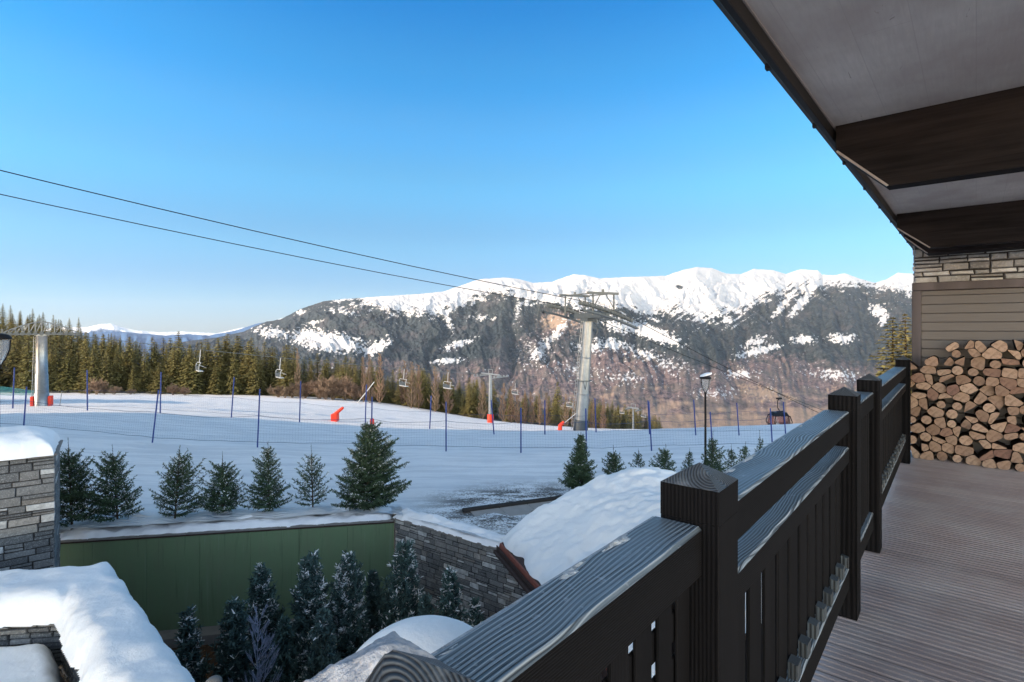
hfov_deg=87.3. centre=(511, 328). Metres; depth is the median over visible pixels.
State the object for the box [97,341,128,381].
spruce tree
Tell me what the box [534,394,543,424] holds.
bare tree
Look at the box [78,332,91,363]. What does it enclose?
spruce tree
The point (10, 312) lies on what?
spruce tree
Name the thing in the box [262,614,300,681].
garden conifer
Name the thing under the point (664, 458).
young fir
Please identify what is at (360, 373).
spruce tree
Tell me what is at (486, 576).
stone wall
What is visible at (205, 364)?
spruce tree
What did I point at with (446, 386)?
lift chair
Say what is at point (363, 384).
bare tree
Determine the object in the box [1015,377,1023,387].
firewood log
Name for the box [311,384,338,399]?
bare bush
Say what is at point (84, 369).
spruce tree
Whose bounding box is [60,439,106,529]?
young fir
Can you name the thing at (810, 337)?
mountain range
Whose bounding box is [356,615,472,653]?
snow dome
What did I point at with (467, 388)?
spruce tree
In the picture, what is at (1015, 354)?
firewood log
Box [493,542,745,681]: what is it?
annex roof
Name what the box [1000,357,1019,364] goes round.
firewood log
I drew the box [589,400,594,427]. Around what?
bare tree
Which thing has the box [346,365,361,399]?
spruce tree
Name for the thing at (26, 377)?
spruce tree
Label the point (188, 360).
spruce tree
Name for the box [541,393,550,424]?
bare tree
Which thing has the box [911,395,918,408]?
firewood log
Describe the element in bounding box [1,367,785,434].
safety net
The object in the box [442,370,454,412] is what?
bare tree
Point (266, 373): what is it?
spruce tree
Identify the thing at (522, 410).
spruce tree
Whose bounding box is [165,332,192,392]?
spruce tree
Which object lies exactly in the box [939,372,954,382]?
firewood log
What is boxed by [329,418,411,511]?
young fir
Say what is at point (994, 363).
firewood log
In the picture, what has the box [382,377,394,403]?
spruce tree
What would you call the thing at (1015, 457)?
firewood log
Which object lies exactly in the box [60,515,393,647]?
green wall
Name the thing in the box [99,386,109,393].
bare bush
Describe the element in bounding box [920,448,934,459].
firewood log
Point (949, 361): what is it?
firewood log
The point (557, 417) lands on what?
spruce tree
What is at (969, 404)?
firewood log
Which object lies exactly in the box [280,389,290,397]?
bare bush
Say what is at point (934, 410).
firewood log
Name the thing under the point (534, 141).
sky
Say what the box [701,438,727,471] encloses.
young fir
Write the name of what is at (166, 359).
spruce tree
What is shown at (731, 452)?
young fir
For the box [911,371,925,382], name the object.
firewood log
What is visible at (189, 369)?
spruce tree
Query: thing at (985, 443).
firewood log
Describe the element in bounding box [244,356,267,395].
spruce tree
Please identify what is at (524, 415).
bare tree
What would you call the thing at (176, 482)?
young fir
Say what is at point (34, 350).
spruce tree
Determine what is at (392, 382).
spruce tree
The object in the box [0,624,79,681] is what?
stone parapet
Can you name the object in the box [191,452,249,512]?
young fir
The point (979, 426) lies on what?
firewood log
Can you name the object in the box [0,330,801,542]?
snow slope
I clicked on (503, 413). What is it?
bare tree
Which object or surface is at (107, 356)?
spruce tree
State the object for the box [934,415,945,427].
firewood log
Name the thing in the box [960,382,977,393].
firewood log
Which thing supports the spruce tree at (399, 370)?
on the snow slope
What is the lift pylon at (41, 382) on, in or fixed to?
on the snow slope
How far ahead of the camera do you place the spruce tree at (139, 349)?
140.25 m
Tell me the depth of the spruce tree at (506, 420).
111.41 m
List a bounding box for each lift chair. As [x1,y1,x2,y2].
[195,350,205,371]
[275,358,283,377]
[399,369,407,386]
[443,372,452,388]
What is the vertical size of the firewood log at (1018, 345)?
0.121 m
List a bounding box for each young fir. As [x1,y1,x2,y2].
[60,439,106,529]
[69,445,143,522]
[149,447,220,518]
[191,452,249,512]
[237,443,293,511]
[286,449,331,506]
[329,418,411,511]
[558,433,596,488]
[601,447,626,474]
[628,450,644,467]
[649,444,676,471]
[680,449,694,469]
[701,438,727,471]
[721,448,737,469]
[736,442,749,461]
[754,437,762,452]
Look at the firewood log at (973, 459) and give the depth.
6.27 m
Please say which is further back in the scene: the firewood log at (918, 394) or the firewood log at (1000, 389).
the firewood log at (918, 394)
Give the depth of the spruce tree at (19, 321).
277.52 m
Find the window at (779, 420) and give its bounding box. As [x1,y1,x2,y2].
[767,415,790,424]
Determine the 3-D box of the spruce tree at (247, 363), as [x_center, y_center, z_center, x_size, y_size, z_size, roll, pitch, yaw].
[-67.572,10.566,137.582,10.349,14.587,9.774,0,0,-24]
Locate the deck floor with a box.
[811,452,1023,681]
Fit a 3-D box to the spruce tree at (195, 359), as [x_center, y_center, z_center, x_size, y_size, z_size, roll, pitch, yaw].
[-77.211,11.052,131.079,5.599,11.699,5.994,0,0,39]
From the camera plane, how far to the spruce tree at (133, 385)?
129.46 m
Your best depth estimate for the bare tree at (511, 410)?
105.88 m
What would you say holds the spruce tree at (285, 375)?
on the snow slope
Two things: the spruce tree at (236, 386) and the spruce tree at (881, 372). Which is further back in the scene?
the spruce tree at (236, 386)
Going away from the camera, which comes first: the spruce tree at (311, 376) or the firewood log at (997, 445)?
the firewood log at (997, 445)
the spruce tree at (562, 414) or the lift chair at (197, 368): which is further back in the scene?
the spruce tree at (562, 414)
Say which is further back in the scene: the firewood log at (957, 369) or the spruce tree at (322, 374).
the spruce tree at (322, 374)
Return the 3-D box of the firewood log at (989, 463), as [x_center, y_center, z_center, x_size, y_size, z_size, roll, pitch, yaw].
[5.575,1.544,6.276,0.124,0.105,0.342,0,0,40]
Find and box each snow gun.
[331,407,343,421]
[558,413,575,429]
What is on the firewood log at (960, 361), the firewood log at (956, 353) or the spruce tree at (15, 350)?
the firewood log at (956, 353)
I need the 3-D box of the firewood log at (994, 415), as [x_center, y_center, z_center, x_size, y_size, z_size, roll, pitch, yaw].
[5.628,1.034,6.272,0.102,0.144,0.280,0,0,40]
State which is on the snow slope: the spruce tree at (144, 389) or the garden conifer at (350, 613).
the spruce tree at (144, 389)
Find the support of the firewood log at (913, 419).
on the firewood log at (918, 426)
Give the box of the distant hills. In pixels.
[74,323,260,360]
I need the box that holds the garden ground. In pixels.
[171,644,249,677]
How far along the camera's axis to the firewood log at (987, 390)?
6.21 m
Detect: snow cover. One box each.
[0,425,59,460]
[0,562,194,681]
[0,644,64,681]
[59,506,392,539]
[392,508,505,546]
[502,467,745,676]
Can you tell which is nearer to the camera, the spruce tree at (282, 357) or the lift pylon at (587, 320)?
the lift pylon at (587, 320)
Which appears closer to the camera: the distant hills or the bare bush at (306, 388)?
the bare bush at (306, 388)
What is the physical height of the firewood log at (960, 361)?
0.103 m
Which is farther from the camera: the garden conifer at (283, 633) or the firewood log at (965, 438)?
the garden conifer at (283, 633)
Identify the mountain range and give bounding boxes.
[165,267,913,427]
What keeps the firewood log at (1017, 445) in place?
on the firewood log at (1015, 457)
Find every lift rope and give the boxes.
[0,170,817,412]
[0,194,820,409]
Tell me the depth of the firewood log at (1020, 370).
5.99 m
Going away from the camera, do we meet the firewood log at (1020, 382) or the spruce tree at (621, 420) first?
the firewood log at (1020, 382)
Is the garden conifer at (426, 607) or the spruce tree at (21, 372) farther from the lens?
the spruce tree at (21, 372)
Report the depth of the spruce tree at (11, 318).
273.91 m
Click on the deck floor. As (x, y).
(942, 586)
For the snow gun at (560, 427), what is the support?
on the snow slope
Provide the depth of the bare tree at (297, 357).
128.75 m
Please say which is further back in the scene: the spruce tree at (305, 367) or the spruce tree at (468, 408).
the spruce tree at (305, 367)
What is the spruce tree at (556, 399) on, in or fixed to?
on the snow slope
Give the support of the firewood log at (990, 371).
on the firewood log at (991, 381)
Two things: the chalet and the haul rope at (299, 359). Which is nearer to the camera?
the chalet
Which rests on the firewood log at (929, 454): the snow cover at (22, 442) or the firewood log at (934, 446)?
the firewood log at (934, 446)
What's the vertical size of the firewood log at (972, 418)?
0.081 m
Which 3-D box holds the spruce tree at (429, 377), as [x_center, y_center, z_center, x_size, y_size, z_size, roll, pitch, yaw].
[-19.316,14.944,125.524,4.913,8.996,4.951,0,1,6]
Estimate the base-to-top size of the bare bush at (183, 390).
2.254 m
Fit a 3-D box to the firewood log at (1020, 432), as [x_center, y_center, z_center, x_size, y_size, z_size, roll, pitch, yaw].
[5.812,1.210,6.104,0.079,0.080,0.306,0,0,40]
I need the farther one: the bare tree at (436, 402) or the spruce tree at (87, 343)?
the spruce tree at (87, 343)
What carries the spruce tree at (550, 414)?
on the snow slope
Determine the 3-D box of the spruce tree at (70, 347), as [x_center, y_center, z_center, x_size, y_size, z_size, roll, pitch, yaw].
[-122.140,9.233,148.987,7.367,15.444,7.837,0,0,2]
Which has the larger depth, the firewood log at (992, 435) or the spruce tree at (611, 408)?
the spruce tree at (611, 408)
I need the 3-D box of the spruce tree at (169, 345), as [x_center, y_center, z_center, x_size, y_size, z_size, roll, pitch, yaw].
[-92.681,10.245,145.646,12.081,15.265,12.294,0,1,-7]
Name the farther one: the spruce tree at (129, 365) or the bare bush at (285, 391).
the spruce tree at (129, 365)
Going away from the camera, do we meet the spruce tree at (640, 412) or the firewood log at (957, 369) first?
the firewood log at (957, 369)
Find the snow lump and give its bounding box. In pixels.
[700,372,711,376]
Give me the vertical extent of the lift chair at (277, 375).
2.326 m
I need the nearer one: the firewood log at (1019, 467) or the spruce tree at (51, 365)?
the firewood log at (1019, 467)
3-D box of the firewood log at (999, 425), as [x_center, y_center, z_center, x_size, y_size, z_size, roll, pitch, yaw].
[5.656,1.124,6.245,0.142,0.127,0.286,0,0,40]
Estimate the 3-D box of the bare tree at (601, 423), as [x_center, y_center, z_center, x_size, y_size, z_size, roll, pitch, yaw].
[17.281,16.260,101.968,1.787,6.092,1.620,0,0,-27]
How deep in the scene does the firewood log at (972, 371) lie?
6.24 m
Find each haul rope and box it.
[0,329,700,425]
[12,330,702,424]
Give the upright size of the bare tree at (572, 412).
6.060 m
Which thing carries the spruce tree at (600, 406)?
on the snow slope
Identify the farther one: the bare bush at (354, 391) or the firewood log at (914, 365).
the bare bush at (354, 391)
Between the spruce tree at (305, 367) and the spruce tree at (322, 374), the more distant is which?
the spruce tree at (305, 367)
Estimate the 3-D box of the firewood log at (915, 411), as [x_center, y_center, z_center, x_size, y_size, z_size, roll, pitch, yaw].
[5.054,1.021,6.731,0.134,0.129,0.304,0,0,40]
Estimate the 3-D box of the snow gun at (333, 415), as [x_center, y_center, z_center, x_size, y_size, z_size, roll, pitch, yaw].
[-16.329,8.027,50.339,1.145,1.393,0.700,0,0,0]
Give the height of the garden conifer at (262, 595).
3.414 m
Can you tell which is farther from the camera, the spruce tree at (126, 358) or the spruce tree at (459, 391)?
the spruce tree at (126, 358)
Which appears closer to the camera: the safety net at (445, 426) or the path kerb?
the path kerb
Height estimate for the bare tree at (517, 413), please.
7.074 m
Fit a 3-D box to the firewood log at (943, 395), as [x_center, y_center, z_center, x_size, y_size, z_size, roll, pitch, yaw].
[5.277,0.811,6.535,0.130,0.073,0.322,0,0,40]
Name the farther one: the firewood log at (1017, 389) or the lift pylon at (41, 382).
the lift pylon at (41, 382)
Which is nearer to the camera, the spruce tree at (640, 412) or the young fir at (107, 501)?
the young fir at (107, 501)
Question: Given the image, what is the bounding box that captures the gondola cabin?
[766,397,792,424]
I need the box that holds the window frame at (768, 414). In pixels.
[766,414,792,424]
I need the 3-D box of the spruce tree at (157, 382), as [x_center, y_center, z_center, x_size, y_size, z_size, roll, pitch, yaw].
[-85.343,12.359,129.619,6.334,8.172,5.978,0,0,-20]
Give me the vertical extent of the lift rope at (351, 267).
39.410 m
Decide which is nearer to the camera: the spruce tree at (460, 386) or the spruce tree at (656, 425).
the spruce tree at (656, 425)
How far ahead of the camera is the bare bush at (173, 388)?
122.51 m
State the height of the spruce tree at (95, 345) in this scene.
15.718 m
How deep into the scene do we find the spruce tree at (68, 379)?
129.72 m
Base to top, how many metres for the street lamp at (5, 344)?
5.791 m
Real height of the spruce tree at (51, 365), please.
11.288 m
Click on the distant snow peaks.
(105, 328)
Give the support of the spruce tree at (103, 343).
on the snow slope
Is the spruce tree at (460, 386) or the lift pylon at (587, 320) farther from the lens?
the spruce tree at (460, 386)
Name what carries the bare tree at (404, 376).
on the snow slope
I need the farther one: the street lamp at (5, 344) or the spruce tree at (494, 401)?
the spruce tree at (494, 401)
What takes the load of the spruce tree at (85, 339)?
on the snow slope
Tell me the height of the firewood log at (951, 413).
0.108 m
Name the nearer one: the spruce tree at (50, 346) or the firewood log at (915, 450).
the firewood log at (915, 450)
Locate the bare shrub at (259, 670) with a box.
[228,602,282,681]
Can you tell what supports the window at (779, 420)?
in the gondola cabin
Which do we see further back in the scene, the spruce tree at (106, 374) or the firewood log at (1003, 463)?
the spruce tree at (106, 374)
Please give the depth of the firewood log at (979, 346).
6.20 m
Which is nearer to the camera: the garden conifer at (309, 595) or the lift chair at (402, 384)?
the garden conifer at (309, 595)
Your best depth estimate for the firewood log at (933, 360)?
6.47 m
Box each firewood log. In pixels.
[911,361,918,369]
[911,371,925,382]
[911,390,926,398]
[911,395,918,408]
[911,404,921,416]
[911,414,917,422]
[911,420,925,432]
[911,432,917,443]
[911,443,920,457]
[916,381,930,389]
[918,396,928,409]
[920,365,936,373]
[920,430,931,440]
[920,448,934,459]
[921,412,932,423]
[921,440,928,451]
[925,355,938,365]
[925,374,933,384]
[926,421,940,434]
[927,386,938,400]
[927,404,943,416]
[929,438,941,451]
[932,381,945,392]
[932,434,945,443]
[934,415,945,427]
[937,368,950,375]
[937,399,945,407]
[937,448,947,460]
[938,391,951,398]
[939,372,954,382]
[940,424,952,436]
[942,441,953,453]
[944,356,953,365]
[945,433,956,444]
[946,342,958,351]
[946,382,959,395]
[946,407,957,418]
[947,418,955,427]
[952,349,960,357]
[952,364,962,374]
[952,400,961,409]
[952,423,960,436]
[953,390,969,401]
[953,451,961,462]
[955,356,964,365]
[955,441,973,455]
[956,373,970,384]
[959,432,972,444]
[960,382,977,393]
[961,417,970,428]
[964,340,973,348]
[964,399,975,411]
[965,413,977,422]
[966,451,980,465]
[967,348,980,356]
[967,367,978,375]
[969,428,985,439]
[970,356,984,369]
[971,420,987,432]
[973,374,984,385]
[973,390,986,403]
[974,340,986,352]
[975,407,988,421]
[978,384,993,395]
[978,447,993,460]
[979,438,990,448]
[981,347,1001,358]
[982,367,1000,376]
[982,401,995,412]
[982,457,996,467]
[985,376,998,385]
[985,426,1002,441]
[987,393,1003,409]
[988,359,1000,368]
[988,409,999,423]
[990,340,1007,351]
[990,419,1006,431]
[991,441,1006,448]
[993,383,1009,395]
[993,445,1011,458]
[995,457,1010,469]
[998,375,1016,389]
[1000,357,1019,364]
[1000,366,1017,378]
[1002,431,1017,439]
[1003,393,1022,405]
[1004,421,1020,432]
[1005,405,1018,415]
[1005,413,1016,424]
[1007,349,1020,359]
[1008,385,1023,393]
[1010,438,1023,452]
[1010,447,1022,462]
[1012,339,1022,350]
[1013,463,1023,471]
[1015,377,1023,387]
[1016,367,1023,377]
[1017,429,1023,439]
[1018,403,1023,413]
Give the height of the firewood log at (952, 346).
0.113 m
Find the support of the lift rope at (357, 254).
attached to the lift pylon at (587, 320)
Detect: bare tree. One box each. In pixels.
[294,348,301,385]
[359,357,365,401]
[365,354,374,402]
[373,353,386,402]
[398,360,407,402]
[403,362,417,407]
[413,365,423,408]
[427,366,439,411]
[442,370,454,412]
[476,378,487,417]
[498,383,507,421]
[506,389,515,421]
[513,388,521,421]
[519,390,528,423]
[528,391,535,423]
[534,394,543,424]
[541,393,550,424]
[560,394,568,426]
[570,397,575,425]
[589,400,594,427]
[597,398,606,428]
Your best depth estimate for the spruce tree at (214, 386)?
129.68 m
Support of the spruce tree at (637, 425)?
on the snow slope
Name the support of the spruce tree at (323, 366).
on the snow slope
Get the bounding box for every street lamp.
[0,333,11,367]
[699,376,711,465]
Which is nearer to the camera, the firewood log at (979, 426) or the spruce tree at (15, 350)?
the firewood log at (979, 426)
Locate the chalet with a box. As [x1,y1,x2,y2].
[713,0,1023,463]
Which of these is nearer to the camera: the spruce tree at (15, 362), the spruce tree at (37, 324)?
the spruce tree at (15, 362)
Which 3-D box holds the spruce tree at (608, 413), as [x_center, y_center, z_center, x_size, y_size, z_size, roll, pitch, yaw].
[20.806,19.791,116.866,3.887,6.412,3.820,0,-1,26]
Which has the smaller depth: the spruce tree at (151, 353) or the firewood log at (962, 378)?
the firewood log at (962, 378)
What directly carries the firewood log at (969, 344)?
on the firewood log at (973, 352)
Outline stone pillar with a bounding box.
[0,440,62,570]
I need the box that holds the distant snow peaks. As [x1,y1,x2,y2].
[45,318,281,334]
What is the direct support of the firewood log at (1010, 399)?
on the firewood log at (1012, 410)
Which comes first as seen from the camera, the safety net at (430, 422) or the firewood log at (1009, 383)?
the firewood log at (1009, 383)
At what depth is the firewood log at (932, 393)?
6.49 m
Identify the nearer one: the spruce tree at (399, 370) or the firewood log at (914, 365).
the firewood log at (914, 365)
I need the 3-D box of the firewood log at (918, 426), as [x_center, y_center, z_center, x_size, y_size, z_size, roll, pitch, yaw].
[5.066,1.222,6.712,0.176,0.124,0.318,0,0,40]
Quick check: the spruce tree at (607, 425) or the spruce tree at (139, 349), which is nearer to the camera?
the spruce tree at (607, 425)
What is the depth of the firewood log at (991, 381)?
6.13 m
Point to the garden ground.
(207, 648)
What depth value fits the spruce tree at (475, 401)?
114.22 m
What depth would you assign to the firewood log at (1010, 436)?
6.06 m
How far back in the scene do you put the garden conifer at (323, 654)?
9.76 m
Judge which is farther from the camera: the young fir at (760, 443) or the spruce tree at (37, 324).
the spruce tree at (37, 324)
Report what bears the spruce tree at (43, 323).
on the snow slope
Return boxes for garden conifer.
[173,604,211,681]
[208,594,258,681]
[243,562,286,681]
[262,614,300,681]
[287,549,337,681]
[299,608,340,679]
[309,548,376,668]
[363,568,386,636]
[373,538,424,632]
[418,591,435,615]
[434,564,468,622]
[466,597,483,626]
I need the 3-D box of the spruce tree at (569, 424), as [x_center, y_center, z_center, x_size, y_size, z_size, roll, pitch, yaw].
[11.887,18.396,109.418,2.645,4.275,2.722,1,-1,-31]
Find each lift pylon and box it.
[1,321,85,405]
[473,369,507,422]
[542,289,638,430]
[625,403,641,428]
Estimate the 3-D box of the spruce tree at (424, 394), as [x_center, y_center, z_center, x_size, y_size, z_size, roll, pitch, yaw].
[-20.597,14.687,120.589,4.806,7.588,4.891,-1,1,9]
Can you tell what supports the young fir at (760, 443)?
on the snow slope
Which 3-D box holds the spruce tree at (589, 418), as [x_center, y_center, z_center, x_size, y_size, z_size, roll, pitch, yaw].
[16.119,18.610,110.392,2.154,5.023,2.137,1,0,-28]
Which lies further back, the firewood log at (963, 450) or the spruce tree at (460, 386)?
the spruce tree at (460, 386)
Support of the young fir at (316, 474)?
on the snow slope
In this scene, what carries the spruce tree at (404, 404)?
on the snow slope
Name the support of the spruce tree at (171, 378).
on the snow slope
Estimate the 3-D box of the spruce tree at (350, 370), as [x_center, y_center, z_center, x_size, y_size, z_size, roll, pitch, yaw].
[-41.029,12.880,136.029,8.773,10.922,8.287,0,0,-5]
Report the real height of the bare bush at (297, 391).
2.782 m
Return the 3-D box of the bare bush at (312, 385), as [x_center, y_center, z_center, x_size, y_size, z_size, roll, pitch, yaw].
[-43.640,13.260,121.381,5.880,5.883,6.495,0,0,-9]
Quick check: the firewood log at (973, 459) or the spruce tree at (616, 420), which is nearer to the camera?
the firewood log at (973, 459)
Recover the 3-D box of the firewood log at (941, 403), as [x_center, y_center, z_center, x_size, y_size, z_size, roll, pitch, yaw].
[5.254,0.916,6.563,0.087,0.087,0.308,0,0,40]
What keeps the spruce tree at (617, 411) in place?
on the snow slope
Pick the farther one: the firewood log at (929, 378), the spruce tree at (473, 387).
the spruce tree at (473, 387)
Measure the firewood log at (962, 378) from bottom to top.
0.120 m
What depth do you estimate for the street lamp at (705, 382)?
20.96 m
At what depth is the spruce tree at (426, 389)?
120.72 m
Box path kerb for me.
[462,495,561,516]
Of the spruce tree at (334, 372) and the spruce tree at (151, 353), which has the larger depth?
the spruce tree at (334, 372)
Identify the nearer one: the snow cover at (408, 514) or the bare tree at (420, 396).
the snow cover at (408, 514)
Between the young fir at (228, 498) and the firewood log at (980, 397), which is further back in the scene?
the young fir at (228, 498)
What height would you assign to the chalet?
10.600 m
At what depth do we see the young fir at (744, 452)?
21.51 m
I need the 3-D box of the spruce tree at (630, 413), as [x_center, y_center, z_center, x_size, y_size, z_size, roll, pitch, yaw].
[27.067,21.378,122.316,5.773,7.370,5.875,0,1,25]
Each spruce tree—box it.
[0,305,8,328]
[0,326,29,389]
[5,305,13,330]
[5,314,15,332]
[7,331,24,379]
[7,335,32,381]
[9,335,34,392]
[14,350,31,391]
[16,313,23,332]
[21,330,36,373]
[22,317,32,341]
[33,318,40,336]
[39,314,47,332]
[48,328,66,364]
[48,336,65,387]
[48,349,57,392]
[48,349,64,392]
[49,351,78,392]
[52,336,69,371]
[56,336,78,386]
[62,331,82,372]
[64,337,75,364]
[71,334,99,388]
[71,348,84,392]
[73,346,87,390]
[74,317,82,343]
[74,341,92,392]
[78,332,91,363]
[81,347,101,393]
[90,334,101,371]
[94,335,107,376]
[97,338,121,380]
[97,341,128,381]
[97,350,119,392]
[105,351,130,392]
[108,343,124,391]
[114,337,147,390]
[121,345,130,375]
[126,364,140,393]
[128,341,141,372]
[133,343,145,382]
[134,338,164,392]
[136,349,154,392]
[138,351,153,387]
[146,366,168,393]
[148,342,164,390]
[157,338,181,370]
[158,338,168,363]
[158,350,169,379]
[162,345,182,393]
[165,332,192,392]
[172,345,209,394]
[179,347,198,384]
[187,350,207,393]
[194,339,213,393]
[196,342,207,376]
[201,339,230,393]
[206,334,241,393]
[206,364,224,394]
[220,340,232,385]
[221,336,247,393]
[223,349,243,394]
[231,336,244,364]
[232,341,260,393]
[235,338,267,394]
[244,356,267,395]
[252,352,268,387]
[257,358,269,394]
[258,342,271,372]
[259,348,279,393]
[266,346,278,393]
[269,357,294,395]
[271,347,281,376]
[278,344,291,385]
[278,346,285,382]
[279,345,294,379]
[284,356,300,396]
[289,346,303,378]
[290,361,305,395]
[300,359,310,384]
[306,358,313,375]
[307,359,315,395]
[312,353,321,381]
[314,370,323,396]
[320,360,328,377]
[324,357,332,379]
[331,358,336,378]
[333,361,340,375]
[335,361,351,398]
[335,366,345,379]
[341,356,351,379]
[342,358,362,397]
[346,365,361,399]
[357,369,365,382]
[367,361,376,399]
[373,366,378,399]
[375,372,388,402]
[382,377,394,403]
[389,370,399,401]
[392,374,406,404]
[395,367,403,399]
[402,374,416,406]
[412,377,429,408]
[415,375,434,408]
[417,369,428,399]
[423,373,434,403]
[438,383,444,411]
[439,389,447,411]
[441,384,461,413]
[454,387,464,409]
[455,383,466,403]
[458,392,466,415]
[461,377,472,400]
[462,387,477,417]
[467,388,482,417]
[468,382,480,412]
[478,382,493,418]
[486,384,501,419]
[501,388,517,421]
[505,402,510,421]
[517,398,528,423]
[518,396,532,421]
[528,395,543,424]
[543,396,552,425]
[550,382,566,426]
[550,402,562,425]
[559,408,566,425]
[566,409,572,426]
[588,407,593,427]
[590,406,603,428]
[597,399,604,412]
[603,406,612,428]
[606,417,609,428]
[609,401,615,423]
[610,410,620,428]
[613,405,620,428]
[618,411,624,428]
[619,404,631,427]
[621,415,629,428]
[627,406,631,421]
[631,412,641,428]
[638,411,644,428]
[642,413,648,428]
[653,419,658,428]
[866,317,911,392]
[885,314,911,393]
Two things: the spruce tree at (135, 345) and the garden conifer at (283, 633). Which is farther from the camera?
the spruce tree at (135, 345)
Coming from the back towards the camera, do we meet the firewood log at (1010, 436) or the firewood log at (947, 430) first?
the firewood log at (947, 430)
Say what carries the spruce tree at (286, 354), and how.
on the snow slope
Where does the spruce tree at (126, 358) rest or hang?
on the snow slope
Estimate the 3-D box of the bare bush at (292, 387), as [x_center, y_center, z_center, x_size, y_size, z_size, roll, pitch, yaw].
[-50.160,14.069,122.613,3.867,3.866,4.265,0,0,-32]
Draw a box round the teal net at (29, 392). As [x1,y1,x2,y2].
[0,387,34,395]
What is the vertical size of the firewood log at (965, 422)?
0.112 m
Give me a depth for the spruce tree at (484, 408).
119.18 m
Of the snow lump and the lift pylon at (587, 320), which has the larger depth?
the lift pylon at (587, 320)
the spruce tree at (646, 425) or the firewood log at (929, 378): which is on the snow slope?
the spruce tree at (646, 425)
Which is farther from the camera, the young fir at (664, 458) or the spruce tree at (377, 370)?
the spruce tree at (377, 370)
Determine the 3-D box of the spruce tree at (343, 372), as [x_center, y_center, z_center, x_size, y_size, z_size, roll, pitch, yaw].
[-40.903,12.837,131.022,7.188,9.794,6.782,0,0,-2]
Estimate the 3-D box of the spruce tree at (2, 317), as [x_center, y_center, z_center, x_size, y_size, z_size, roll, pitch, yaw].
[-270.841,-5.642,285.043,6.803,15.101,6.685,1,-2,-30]
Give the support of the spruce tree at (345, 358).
on the snow slope
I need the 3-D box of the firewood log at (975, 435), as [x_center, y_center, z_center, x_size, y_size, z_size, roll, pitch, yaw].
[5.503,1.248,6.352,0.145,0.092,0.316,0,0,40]
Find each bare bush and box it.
[84,378,112,394]
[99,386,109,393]
[107,386,124,393]
[166,383,179,394]
[176,387,190,394]
[264,385,285,396]
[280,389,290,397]
[285,382,297,397]
[290,381,316,397]
[292,387,305,397]
[305,373,326,398]
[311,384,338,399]
[313,373,350,399]
[330,375,356,399]
[343,383,368,400]
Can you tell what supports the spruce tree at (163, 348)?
on the snow slope
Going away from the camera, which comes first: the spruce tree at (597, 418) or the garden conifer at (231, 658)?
the garden conifer at (231, 658)
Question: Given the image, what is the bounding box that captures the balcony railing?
[304,356,910,681]
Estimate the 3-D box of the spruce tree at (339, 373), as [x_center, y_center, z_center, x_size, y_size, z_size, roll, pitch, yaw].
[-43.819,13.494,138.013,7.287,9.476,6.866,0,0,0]
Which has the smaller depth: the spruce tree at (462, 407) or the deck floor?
the deck floor
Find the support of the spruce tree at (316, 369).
on the snow slope
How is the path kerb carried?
on the snow slope
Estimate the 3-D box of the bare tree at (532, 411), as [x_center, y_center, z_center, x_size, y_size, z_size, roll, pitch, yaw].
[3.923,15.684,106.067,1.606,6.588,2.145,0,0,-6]
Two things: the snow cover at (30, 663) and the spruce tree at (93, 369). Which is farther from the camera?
the spruce tree at (93, 369)
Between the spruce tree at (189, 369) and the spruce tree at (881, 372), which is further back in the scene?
the spruce tree at (189, 369)
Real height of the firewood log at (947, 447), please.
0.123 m
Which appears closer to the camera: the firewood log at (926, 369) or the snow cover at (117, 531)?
the firewood log at (926, 369)
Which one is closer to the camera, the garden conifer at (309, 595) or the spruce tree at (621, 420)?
the garden conifer at (309, 595)
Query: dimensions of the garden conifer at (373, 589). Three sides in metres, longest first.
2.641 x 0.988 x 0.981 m
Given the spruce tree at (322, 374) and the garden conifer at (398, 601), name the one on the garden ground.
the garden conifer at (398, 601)
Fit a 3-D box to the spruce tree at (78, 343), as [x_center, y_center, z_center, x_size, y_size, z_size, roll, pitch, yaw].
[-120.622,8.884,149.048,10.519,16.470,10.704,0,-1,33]
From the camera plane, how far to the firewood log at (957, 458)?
6.34 m
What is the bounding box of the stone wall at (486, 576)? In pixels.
[393,518,526,624]
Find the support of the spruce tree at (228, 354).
on the snow slope
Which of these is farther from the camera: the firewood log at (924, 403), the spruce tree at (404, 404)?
the spruce tree at (404, 404)
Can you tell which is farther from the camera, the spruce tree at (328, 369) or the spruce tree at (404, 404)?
the spruce tree at (328, 369)
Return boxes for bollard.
[206,675,221,681]
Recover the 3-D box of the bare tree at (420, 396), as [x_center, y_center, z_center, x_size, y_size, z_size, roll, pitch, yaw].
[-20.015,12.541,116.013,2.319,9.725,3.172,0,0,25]
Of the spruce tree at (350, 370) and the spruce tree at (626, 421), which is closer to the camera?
the spruce tree at (626, 421)
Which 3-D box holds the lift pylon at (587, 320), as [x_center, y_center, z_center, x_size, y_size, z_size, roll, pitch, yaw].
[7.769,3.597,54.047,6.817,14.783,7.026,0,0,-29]
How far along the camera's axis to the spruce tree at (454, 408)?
117.33 m
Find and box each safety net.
[0,387,772,452]
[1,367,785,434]
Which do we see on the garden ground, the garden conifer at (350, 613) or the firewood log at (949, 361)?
the garden conifer at (350, 613)
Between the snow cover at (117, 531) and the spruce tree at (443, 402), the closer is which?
the snow cover at (117, 531)
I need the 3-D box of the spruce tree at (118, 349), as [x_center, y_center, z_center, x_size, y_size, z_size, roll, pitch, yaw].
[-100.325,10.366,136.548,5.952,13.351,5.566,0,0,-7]
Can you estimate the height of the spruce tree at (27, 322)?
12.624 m
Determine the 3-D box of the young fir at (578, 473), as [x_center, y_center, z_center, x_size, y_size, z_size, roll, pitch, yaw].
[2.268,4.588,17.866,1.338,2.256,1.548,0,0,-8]
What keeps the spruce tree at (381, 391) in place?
on the snow slope
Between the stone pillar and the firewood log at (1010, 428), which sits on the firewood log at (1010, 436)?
the firewood log at (1010, 428)

